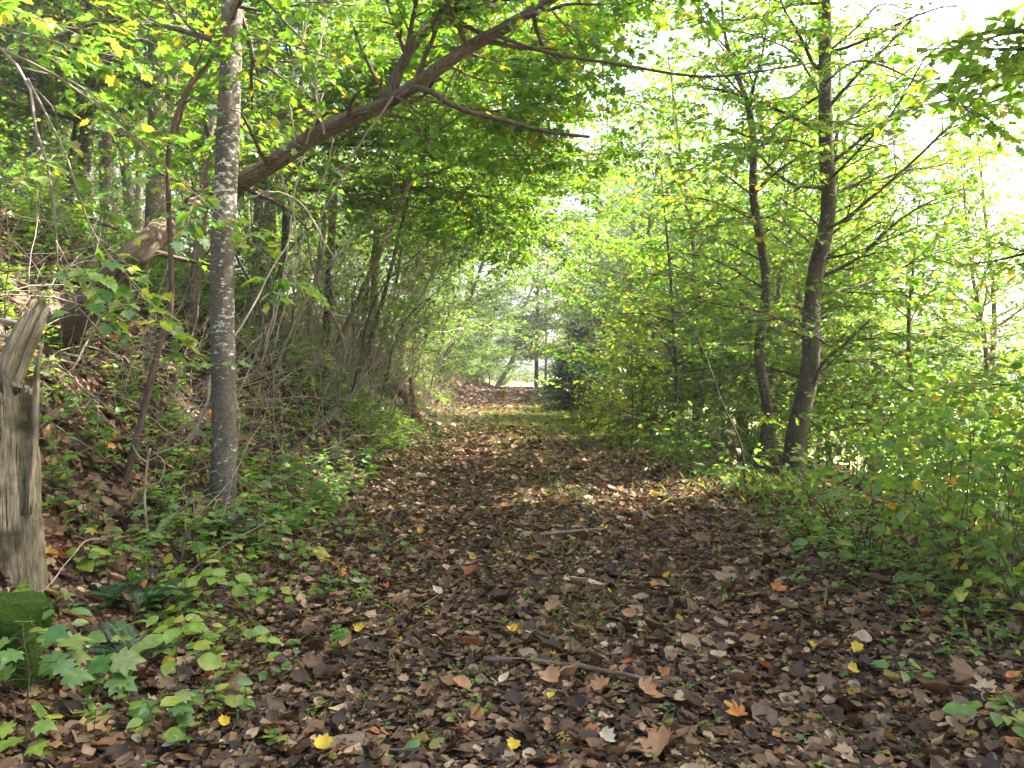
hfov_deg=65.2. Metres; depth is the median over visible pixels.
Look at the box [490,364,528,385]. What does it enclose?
shrub
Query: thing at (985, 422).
shrub
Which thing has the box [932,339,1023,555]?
shrub
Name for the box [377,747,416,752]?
fallen stick
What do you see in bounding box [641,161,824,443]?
forest tree
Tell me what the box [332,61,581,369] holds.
maple tree
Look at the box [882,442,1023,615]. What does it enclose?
shrub
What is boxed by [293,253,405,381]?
sapling
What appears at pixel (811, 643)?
fallen leaf
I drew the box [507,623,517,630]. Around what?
fallen leaf
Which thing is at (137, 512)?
seedling
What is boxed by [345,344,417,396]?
shrub
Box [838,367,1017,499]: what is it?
shrub
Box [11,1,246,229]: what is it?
forest tree
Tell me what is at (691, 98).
forest tree
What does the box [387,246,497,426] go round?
sapling
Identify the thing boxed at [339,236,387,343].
sapling
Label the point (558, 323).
forest tree
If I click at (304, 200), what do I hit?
forest tree
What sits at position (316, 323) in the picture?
sapling
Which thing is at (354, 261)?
sapling
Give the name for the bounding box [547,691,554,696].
fallen leaf
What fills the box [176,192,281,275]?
sapling
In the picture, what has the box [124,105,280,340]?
sapling
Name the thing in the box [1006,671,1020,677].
fallen leaf
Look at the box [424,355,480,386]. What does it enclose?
shrub
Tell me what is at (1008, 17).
shade tree
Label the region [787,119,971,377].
forest tree
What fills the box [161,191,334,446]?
bare stem
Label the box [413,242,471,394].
sapling
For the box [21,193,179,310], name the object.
shrub
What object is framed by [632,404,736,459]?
shrub
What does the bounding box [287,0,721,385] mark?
maple tree
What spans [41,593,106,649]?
seedling
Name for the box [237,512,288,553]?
seedling
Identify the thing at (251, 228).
sapling
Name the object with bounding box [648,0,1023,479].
forest tree
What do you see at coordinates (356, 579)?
fallen leaf
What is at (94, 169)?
forest tree
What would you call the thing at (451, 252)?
maple tree
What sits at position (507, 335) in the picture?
maple tree
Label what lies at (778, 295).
forest tree
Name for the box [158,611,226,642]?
seedling
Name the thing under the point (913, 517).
shrub
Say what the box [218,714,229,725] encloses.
fallen leaf
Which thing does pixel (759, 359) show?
forest tree
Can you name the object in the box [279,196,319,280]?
sapling
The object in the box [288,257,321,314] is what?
shrub
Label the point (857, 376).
forest tree
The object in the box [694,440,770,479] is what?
shrub
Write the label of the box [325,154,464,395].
sapling
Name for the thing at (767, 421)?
sapling
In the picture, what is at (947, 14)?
sky
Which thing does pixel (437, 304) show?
forest tree
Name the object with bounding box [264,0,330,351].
vine
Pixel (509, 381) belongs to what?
shrub
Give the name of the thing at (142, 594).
fern
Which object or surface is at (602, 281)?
forest tree
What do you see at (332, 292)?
sapling
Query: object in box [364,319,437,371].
shrub
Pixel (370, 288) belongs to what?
sapling
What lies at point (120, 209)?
shrub
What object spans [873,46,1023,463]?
forest tree
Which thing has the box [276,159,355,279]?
forest tree
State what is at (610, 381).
shrub
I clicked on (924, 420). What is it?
shrub
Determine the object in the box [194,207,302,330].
sapling
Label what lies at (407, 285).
sapling
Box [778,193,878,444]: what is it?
forest tree
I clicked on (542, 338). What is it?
maple tree
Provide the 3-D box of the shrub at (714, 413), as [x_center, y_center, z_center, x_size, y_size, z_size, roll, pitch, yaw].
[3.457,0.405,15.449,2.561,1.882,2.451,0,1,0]
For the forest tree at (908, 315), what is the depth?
15.07 m
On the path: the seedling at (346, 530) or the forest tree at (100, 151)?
the seedling at (346, 530)
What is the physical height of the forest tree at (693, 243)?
11.168 m
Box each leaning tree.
[43,0,845,351]
[809,162,1023,433]
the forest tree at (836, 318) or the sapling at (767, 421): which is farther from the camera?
the forest tree at (836, 318)
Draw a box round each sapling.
[0,0,329,376]
[51,17,316,392]
[80,81,208,262]
[122,0,390,483]
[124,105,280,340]
[134,28,325,339]
[159,99,306,337]
[165,170,244,288]
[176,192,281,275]
[180,122,312,334]
[182,161,289,295]
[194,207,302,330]
[200,56,367,404]
[235,123,395,370]
[248,227,348,384]
[256,45,429,373]
[275,87,334,291]
[275,250,391,369]
[277,183,349,338]
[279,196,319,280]
[281,188,417,363]
[287,270,394,418]
[289,221,369,389]
[290,204,332,339]
[291,250,359,325]
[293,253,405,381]
[294,214,394,372]
[294,227,384,397]
[295,195,345,307]
[303,181,361,317]
[303,246,402,325]
[308,226,367,326]
[313,182,407,374]
[316,203,409,371]
[320,226,389,348]
[321,234,371,309]
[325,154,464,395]
[326,156,504,412]
[331,204,374,315]
[332,233,360,324]
[336,280,433,374]
[337,227,511,367]
[338,241,372,324]
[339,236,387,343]
[339,240,456,374]
[344,240,432,334]
[347,271,511,413]
[357,250,414,339]
[357,269,443,372]
[360,159,457,405]
[368,225,502,404]
[369,233,471,334]
[379,204,451,351]
[381,296,429,395]
[382,245,444,371]
[383,227,440,373]
[386,276,487,410]
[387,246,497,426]
[393,271,469,360]
[405,315,476,414]
[408,315,487,388]
[410,277,453,368]
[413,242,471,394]
[415,279,463,380]
[424,316,480,402]
[425,316,474,392]
[426,250,494,403]
[556,290,695,446]
[584,152,743,447]
[650,284,822,487]
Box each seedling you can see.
[0,620,95,713]
[0,700,64,756]
[38,642,146,698]
[39,396,105,441]
[41,464,77,490]
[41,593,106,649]
[64,547,112,571]
[79,517,122,535]
[85,532,163,581]
[125,502,180,547]
[126,689,203,728]
[126,696,183,752]
[128,610,223,684]
[132,605,208,635]
[146,403,210,439]
[153,553,252,603]
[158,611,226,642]
[190,516,271,537]
[190,671,255,710]
[199,621,281,651]
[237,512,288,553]
[254,334,335,377]
[256,577,293,611]
[266,449,319,489]
[277,539,330,570]
[295,506,355,544]
[299,468,357,500]
[404,733,444,749]
[420,670,438,680]
[792,530,852,568]
[870,650,934,681]
[941,700,1023,737]
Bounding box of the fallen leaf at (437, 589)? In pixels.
[432,585,442,592]
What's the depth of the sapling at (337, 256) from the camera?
11.30 m
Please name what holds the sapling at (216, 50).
on the ground at (110, 608)
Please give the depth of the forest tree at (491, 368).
52.78 m
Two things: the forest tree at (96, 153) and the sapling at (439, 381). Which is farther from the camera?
the forest tree at (96, 153)
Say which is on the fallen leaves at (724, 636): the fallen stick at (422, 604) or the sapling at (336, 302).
the fallen stick at (422, 604)
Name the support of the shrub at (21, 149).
on the ground at (110, 608)
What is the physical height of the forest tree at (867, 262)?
10.969 m
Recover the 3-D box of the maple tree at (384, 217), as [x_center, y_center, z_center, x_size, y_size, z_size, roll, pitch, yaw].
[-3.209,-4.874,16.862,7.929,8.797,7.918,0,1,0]
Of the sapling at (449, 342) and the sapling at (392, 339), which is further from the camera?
the sapling at (449, 342)
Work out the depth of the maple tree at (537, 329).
59.57 m
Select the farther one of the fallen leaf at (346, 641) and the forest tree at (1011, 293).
the forest tree at (1011, 293)
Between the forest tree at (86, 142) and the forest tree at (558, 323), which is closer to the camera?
the forest tree at (86, 142)
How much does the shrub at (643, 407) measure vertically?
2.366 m
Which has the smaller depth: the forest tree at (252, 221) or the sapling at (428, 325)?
the sapling at (428, 325)
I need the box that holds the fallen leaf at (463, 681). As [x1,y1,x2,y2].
[453,675,471,687]
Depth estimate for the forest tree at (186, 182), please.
36.05 m
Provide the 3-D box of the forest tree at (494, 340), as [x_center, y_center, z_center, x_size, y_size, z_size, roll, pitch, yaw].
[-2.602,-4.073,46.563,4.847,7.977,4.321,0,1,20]
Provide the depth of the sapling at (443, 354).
23.12 m
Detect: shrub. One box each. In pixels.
[0,84,104,192]
[0,105,36,165]
[0,115,55,183]
[0,118,65,200]
[0,123,127,233]
[0,137,8,171]
[0,138,146,237]
[0,151,63,212]
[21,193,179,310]
[69,180,144,246]
[90,192,193,283]
[154,201,294,323]
[159,217,288,292]
[185,239,275,312]
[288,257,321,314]
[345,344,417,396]
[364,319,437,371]
[404,346,438,387]
[413,347,458,375]
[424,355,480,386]
[426,338,468,367]
[430,344,472,374]
[450,345,491,376]
[452,345,499,378]
[461,360,499,386]
[484,364,498,384]
[485,359,542,385]
[487,369,521,386]
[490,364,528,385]
[492,364,514,385]
[507,358,534,386]
[512,365,548,384]
[533,332,639,416]
[534,360,552,380]
[542,361,558,383]
[569,343,635,400]
[571,370,640,425]
[596,337,722,424]
[615,373,655,415]
[629,356,756,448]
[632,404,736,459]
[665,397,726,433]
[669,343,882,473]
[688,334,845,451]
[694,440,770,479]
[704,399,787,443]
[718,328,941,482]
[736,452,835,514]
[755,325,1008,486]
[757,408,824,448]
[765,431,934,561]
[779,443,931,540]
[807,343,1022,513]
[816,407,917,472]
[817,360,1023,594]
[818,330,1023,501]
[833,354,1023,525]
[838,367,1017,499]
[852,393,1023,527]
[864,370,1023,563]
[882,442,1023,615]
[890,388,1022,527]
[900,325,1021,510]
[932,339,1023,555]
[939,388,1023,509]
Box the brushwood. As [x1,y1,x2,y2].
[0,120,481,595]
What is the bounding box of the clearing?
[484,379,888,412]
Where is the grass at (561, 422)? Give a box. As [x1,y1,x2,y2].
[97,358,1023,767]
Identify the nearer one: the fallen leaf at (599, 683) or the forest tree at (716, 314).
the fallen leaf at (599, 683)
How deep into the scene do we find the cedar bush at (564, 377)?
26.39 m
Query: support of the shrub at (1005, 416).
on the ground at (110, 608)
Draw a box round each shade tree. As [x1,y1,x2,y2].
[690,0,1023,119]
[721,0,1023,39]
[861,8,1023,137]
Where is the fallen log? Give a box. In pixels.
[367,326,424,425]
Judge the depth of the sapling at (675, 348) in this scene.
14.96 m
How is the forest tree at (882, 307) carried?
on the ground at (110, 608)
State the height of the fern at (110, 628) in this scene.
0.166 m
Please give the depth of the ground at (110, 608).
6.53 m
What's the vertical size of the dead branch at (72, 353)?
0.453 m
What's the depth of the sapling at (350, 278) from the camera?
19.15 m
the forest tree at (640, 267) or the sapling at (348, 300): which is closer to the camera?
the sapling at (348, 300)
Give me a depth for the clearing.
123.78 m
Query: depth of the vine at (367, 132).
7.48 m
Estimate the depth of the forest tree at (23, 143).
32.35 m
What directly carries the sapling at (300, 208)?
on the ground at (110, 608)
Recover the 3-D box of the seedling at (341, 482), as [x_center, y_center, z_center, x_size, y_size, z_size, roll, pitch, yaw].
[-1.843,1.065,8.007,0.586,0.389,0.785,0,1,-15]
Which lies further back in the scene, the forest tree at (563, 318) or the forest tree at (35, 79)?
the forest tree at (563, 318)
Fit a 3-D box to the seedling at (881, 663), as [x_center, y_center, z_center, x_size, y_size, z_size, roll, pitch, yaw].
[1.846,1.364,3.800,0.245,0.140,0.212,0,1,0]
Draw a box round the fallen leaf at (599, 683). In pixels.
[591,674,608,689]
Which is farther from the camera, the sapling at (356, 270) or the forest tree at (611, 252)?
the forest tree at (611, 252)
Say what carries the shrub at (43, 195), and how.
on the ground at (110, 608)
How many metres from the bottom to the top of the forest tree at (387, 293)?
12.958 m
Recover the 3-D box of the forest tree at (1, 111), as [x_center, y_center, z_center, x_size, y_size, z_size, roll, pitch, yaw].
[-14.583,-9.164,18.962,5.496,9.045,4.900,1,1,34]
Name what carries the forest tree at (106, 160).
on the ground at (110, 608)
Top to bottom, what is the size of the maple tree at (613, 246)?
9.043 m
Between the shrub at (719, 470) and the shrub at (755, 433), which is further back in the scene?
the shrub at (755, 433)
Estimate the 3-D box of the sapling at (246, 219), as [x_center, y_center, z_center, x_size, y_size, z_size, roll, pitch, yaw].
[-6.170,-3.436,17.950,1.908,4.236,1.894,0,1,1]
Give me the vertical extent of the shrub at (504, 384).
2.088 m
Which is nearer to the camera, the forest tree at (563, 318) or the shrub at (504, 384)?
the forest tree at (563, 318)
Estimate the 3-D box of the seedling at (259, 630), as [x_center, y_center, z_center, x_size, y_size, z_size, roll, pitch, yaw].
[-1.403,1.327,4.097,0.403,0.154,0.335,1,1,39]
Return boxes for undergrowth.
[0,175,1023,767]
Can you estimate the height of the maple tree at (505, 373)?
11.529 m
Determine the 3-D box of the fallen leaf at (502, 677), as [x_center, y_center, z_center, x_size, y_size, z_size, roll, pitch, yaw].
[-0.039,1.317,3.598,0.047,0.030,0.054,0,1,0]
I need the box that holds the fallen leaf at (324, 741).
[313,733,332,748]
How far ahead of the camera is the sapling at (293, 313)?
15.09 m
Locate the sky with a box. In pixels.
[0,0,1023,381]
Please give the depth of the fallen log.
19.34 m
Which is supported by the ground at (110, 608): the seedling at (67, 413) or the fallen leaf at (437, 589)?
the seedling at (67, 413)
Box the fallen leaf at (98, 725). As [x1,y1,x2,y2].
[78,709,112,730]
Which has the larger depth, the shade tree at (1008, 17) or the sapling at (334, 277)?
the sapling at (334, 277)
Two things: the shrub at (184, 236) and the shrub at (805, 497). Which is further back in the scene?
the shrub at (184, 236)
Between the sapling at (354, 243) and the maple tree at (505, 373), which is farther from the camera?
the maple tree at (505, 373)
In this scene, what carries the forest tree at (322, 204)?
on the ground at (110, 608)
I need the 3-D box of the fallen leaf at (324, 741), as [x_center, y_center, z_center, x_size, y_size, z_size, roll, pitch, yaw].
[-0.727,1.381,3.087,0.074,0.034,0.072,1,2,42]
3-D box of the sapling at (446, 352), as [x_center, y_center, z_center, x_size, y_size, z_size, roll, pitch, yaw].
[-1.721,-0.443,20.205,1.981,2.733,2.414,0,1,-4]
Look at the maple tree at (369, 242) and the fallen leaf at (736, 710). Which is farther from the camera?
the maple tree at (369, 242)
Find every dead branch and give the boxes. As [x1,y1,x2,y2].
[9,271,87,279]
[51,330,134,377]
[55,360,116,422]
[126,403,205,541]
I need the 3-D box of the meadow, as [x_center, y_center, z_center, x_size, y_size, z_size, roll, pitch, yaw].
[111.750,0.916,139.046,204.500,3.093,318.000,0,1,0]
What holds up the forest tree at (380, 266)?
on the ground at (110, 608)
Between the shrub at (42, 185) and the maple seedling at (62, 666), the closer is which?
the maple seedling at (62, 666)
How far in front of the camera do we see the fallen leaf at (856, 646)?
4.14 m
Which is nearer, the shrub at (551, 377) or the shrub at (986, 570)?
the shrub at (986, 570)
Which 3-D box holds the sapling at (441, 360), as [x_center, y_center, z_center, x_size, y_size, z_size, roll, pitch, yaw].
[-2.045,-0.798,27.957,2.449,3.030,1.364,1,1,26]
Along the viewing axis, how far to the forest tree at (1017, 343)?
71.83 m
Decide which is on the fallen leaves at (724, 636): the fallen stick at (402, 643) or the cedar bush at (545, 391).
the fallen stick at (402, 643)
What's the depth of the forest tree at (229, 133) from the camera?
6.03 m
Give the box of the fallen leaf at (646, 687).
[639,676,664,697]
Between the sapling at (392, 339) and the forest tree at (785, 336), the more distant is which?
the forest tree at (785, 336)
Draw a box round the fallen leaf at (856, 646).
[850,641,863,651]
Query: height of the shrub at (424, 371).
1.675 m
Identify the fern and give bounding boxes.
[60,574,150,612]
[84,620,177,664]
[85,578,191,609]
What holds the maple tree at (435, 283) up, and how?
on the ground at (110, 608)
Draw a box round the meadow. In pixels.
[548,376,1023,513]
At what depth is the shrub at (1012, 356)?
14.16 m
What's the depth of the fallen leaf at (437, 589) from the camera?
5.22 m
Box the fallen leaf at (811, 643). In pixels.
[808,638,816,646]
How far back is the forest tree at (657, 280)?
29.48 m
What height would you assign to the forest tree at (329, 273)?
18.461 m
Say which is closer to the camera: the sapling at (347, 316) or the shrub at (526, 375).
the sapling at (347, 316)
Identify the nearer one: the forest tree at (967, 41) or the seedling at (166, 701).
the seedling at (166, 701)
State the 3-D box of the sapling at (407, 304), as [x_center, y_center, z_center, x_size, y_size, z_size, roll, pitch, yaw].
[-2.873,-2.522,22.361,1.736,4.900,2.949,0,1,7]
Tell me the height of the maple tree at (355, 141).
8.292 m
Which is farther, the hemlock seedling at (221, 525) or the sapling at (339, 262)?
the sapling at (339, 262)
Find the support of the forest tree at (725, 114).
on the ground at (110, 608)
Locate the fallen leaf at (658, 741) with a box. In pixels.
[638,724,670,756]
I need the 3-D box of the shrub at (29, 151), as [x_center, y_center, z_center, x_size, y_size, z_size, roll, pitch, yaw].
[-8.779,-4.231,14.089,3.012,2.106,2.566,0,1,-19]
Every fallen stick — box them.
[325,536,355,595]
[355,631,466,656]
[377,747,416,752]
[416,581,455,608]
[483,656,665,684]
[538,528,602,535]
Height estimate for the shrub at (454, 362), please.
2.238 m
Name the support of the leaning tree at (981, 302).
on the ground at (110, 608)
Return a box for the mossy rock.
[0,589,56,691]
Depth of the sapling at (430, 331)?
17.79 m
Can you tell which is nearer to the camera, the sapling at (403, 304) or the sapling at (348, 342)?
the sapling at (348, 342)
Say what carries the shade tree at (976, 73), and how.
on the ground at (110, 608)
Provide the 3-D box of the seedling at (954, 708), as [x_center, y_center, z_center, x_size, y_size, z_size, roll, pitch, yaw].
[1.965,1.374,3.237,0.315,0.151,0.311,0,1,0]
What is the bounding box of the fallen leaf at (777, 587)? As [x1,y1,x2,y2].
[771,577,787,590]
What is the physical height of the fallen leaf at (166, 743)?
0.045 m
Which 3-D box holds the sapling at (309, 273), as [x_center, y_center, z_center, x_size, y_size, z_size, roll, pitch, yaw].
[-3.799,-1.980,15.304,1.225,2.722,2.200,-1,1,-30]
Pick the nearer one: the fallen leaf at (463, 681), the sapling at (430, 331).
the fallen leaf at (463, 681)
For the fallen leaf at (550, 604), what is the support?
on the fallen leaves at (724, 636)
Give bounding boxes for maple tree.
[93,0,504,326]
[139,0,573,342]
[177,0,541,339]
[276,2,580,352]
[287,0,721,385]
[291,0,688,386]
[309,94,553,351]
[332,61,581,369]
[355,151,497,357]
[373,53,657,391]
[374,148,540,335]
[386,161,578,376]
[428,242,524,358]
[437,214,565,384]
[477,219,595,386]
[490,244,576,386]
[506,231,588,381]
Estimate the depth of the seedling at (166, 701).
3.04 m
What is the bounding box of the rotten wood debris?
[44,530,106,622]
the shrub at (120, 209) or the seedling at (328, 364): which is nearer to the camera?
the seedling at (328, 364)
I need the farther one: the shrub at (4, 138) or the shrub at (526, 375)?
the shrub at (526, 375)
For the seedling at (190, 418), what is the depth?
7.14 m
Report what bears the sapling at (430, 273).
on the ground at (110, 608)
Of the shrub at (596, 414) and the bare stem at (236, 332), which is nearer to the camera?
the bare stem at (236, 332)
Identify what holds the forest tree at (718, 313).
on the ground at (110, 608)
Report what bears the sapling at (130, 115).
on the ground at (110, 608)
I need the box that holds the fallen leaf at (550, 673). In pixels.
[538,664,560,681]
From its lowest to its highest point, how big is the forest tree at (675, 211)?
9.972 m
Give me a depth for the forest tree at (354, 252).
44.40 m
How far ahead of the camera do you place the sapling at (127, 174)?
9.45 m
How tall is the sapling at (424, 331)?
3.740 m
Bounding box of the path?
[0,384,1023,767]
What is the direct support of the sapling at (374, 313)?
on the ground at (110, 608)
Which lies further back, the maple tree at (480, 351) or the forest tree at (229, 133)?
the maple tree at (480, 351)
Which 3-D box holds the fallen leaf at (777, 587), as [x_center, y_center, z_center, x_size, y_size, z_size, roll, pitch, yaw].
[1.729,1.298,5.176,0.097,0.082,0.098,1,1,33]
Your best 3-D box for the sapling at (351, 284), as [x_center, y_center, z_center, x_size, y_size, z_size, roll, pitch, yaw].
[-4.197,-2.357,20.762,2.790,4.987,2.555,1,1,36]
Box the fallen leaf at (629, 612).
[621,607,635,616]
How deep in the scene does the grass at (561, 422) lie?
8.40 m
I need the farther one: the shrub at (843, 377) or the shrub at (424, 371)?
the shrub at (424, 371)
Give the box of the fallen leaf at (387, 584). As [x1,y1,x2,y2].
[379,581,389,590]
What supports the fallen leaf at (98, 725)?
on the fallen leaves at (724, 636)
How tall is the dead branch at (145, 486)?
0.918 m
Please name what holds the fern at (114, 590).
on the ground at (110, 608)
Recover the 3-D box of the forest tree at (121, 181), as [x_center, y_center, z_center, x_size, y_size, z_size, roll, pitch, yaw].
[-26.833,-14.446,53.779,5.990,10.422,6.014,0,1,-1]
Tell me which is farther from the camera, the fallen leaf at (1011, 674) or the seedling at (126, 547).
the seedling at (126, 547)
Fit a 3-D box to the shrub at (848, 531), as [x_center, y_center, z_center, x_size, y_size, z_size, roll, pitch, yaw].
[2.640,0.875,6.214,1.111,1.142,1.203,0,1,-22]
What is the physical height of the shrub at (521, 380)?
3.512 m
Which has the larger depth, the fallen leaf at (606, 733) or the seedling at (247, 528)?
the seedling at (247, 528)
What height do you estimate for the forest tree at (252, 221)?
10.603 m
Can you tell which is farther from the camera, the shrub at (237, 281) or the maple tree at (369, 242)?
the maple tree at (369, 242)
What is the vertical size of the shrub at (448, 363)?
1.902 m
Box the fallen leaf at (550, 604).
[545,598,558,610]
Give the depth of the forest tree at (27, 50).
12.84 m
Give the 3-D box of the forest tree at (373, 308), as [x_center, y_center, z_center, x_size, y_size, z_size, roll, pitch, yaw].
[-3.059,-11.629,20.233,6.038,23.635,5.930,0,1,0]
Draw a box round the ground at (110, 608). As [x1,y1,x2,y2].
[0,220,1021,720]
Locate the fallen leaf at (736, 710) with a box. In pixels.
[725,698,747,716]
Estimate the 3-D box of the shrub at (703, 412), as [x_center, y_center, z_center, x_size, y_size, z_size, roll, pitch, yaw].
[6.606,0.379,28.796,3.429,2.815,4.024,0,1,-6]
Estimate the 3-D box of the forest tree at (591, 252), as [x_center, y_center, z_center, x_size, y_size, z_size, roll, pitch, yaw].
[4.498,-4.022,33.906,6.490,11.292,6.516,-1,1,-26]
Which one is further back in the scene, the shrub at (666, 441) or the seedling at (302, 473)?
the shrub at (666, 441)
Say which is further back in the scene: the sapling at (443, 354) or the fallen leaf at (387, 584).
the sapling at (443, 354)
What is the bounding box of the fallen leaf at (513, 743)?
[507,737,520,749]
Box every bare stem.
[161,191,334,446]
[259,93,333,369]
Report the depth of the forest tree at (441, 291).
52.97 m
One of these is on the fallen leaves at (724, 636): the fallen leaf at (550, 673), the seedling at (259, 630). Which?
the fallen leaf at (550, 673)
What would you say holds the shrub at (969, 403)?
on the ground at (110, 608)
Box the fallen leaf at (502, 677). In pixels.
[498,671,508,681]
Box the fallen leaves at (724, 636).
[0,200,1023,767]
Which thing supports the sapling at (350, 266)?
on the ground at (110, 608)
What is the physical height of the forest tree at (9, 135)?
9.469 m
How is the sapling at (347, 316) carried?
on the ground at (110, 608)
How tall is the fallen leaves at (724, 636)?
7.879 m
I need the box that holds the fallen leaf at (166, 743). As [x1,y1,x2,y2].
[162,741,177,746]
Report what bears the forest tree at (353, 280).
on the ground at (110, 608)
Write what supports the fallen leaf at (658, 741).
on the fallen leaves at (724, 636)
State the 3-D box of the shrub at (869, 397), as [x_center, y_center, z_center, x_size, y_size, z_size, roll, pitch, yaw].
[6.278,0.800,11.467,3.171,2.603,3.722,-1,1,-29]
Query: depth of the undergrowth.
6.09 m
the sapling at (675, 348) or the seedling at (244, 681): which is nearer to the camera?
the seedling at (244, 681)
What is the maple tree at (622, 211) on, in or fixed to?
on the ground at (110, 608)
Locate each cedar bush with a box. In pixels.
[535,317,633,413]
[536,361,568,396]
[539,341,606,412]
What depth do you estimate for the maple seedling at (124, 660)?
3.39 m
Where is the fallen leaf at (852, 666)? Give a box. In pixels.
[848,660,859,672]
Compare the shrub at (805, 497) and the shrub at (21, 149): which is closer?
the shrub at (805, 497)
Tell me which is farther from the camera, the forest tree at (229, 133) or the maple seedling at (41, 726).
the forest tree at (229, 133)
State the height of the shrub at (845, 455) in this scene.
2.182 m
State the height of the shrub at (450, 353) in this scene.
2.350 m
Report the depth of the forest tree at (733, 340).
20.14 m
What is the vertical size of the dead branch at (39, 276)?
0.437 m
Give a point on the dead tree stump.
(22, 548)
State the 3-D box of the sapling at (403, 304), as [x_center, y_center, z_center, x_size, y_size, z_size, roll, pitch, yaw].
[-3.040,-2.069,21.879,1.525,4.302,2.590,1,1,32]
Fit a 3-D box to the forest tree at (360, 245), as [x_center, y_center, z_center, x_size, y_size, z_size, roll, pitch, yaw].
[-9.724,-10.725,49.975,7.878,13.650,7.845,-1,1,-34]
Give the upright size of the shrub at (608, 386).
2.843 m
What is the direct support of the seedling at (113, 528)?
on the ground at (110, 608)
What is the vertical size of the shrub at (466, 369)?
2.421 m
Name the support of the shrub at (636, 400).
on the ground at (110, 608)
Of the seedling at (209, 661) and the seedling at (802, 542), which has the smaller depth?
the seedling at (209, 661)
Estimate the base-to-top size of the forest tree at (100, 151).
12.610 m
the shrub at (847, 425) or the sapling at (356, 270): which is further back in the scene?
the sapling at (356, 270)
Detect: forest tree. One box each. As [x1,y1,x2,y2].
[0,0,142,200]
[0,0,178,209]
[0,0,185,240]
[0,0,207,229]
[0,0,246,120]
[0,4,189,203]
[0,11,117,174]
[0,21,42,115]
[0,54,134,211]
[1,0,168,230]
[1,60,144,210]
[1,92,120,202]
[2,55,63,176]
[3,0,358,522]
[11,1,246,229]
[16,0,244,230]
[22,15,181,237]
[43,3,318,250]
[50,18,201,228]
[55,0,294,250]
[96,112,144,213]
[97,44,281,258]
[132,45,238,248]
[142,50,320,278]
[155,1,360,325]
[181,61,347,261]
[192,97,307,263]
[237,101,368,311]
[242,0,413,356]
[245,114,357,293]
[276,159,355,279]
[294,130,409,302]
[309,2,410,374]
[309,150,439,323]
[310,147,392,315]
[320,207,379,299]
[344,254,405,329]
[390,249,472,345]
[399,255,487,347]
[424,251,505,375]
[451,280,513,388]
[469,301,522,383]
[520,41,744,424]
[525,179,668,399]
[538,208,618,379]
[538,303,578,375]
[541,138,663,410]
[541,280,593,373]
[543,187,607,331]
[548,116,676,413]
[548,189,636,364]
[552,96,659,407]
[552,179,639,331]
[561,185,681,376]
[581,4,848,433]
[584,48,775,421]
[590,167,728,421]
[604,279,650,391]
[605,162,691,415]
[606,17,781,414]
[606,27,928,461]
[607,111,785,432]
[611,169,731,387]
[611,211,724,413]
[617,0,867,473]
[637,135,825,436]
[640,130,850,441]
[641,0,990,393]
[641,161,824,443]
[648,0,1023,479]
[651,64,875,408]
[651,200,795,439]
[667,62,920,459]
[708,108,928,464]
[729,88,948,461]
[742,213,893,462]
[749,84,1023,471]
[775,124,1023,495]
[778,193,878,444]
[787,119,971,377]
[822,197,918,451]
[831,309,897,446]
[841,102,1023,473]
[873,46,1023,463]
[879,115,1023,390]
[907,26,1023,435]
[997,311,1023,402]
[1002,333,1018,403]
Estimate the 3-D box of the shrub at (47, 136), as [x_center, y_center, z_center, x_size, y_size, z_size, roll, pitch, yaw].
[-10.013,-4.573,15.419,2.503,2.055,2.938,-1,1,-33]
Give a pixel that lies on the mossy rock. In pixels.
(23, 606)
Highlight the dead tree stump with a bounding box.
[0,295,49,595]
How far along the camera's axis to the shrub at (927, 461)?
8.46 m
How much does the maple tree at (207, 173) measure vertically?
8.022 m
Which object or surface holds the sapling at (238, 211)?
on the ground at (110, 608)
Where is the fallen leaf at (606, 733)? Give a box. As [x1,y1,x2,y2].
[599,726,615,741]
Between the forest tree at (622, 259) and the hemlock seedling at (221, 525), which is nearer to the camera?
the hemlock seedling at (221, 525)
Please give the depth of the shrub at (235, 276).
14.04 m
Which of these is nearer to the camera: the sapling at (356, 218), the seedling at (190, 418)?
the seedling at (190, 418)
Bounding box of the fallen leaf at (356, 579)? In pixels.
[352,577,359,581]
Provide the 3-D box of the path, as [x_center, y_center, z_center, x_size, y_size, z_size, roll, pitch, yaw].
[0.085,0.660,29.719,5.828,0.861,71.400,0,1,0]
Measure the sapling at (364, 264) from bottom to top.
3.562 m
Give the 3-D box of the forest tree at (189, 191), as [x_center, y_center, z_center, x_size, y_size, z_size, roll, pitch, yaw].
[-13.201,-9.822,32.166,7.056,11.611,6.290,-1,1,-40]
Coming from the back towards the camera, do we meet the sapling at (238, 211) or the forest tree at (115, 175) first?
the forest tree at (115, 175)
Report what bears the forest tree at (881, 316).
on the ground at (110, 608)
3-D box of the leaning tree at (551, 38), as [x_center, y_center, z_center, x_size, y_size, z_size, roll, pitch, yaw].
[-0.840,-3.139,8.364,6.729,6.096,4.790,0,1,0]
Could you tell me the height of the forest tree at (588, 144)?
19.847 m
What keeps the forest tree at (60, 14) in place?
on the ground at (110, 608)
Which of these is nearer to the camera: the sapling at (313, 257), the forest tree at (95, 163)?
the sapling at (313, 257)
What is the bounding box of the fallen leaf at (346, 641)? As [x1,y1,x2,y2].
[339,632,351,645]
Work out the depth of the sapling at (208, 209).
16.37 m
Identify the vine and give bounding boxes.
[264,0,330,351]
[318,96,393,259]
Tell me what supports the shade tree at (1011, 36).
on the ground at (110, 608)
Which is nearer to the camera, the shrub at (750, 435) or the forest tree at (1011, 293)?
the shrub at (750, 435)
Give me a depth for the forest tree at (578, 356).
23.60 m
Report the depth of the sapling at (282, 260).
9.65 m
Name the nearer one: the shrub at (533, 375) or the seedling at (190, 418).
the seedling at (190, 418)
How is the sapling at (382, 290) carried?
on the ground at (110, 608)
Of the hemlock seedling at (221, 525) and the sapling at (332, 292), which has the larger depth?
the sapling at (332, 292)
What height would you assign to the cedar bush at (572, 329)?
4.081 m

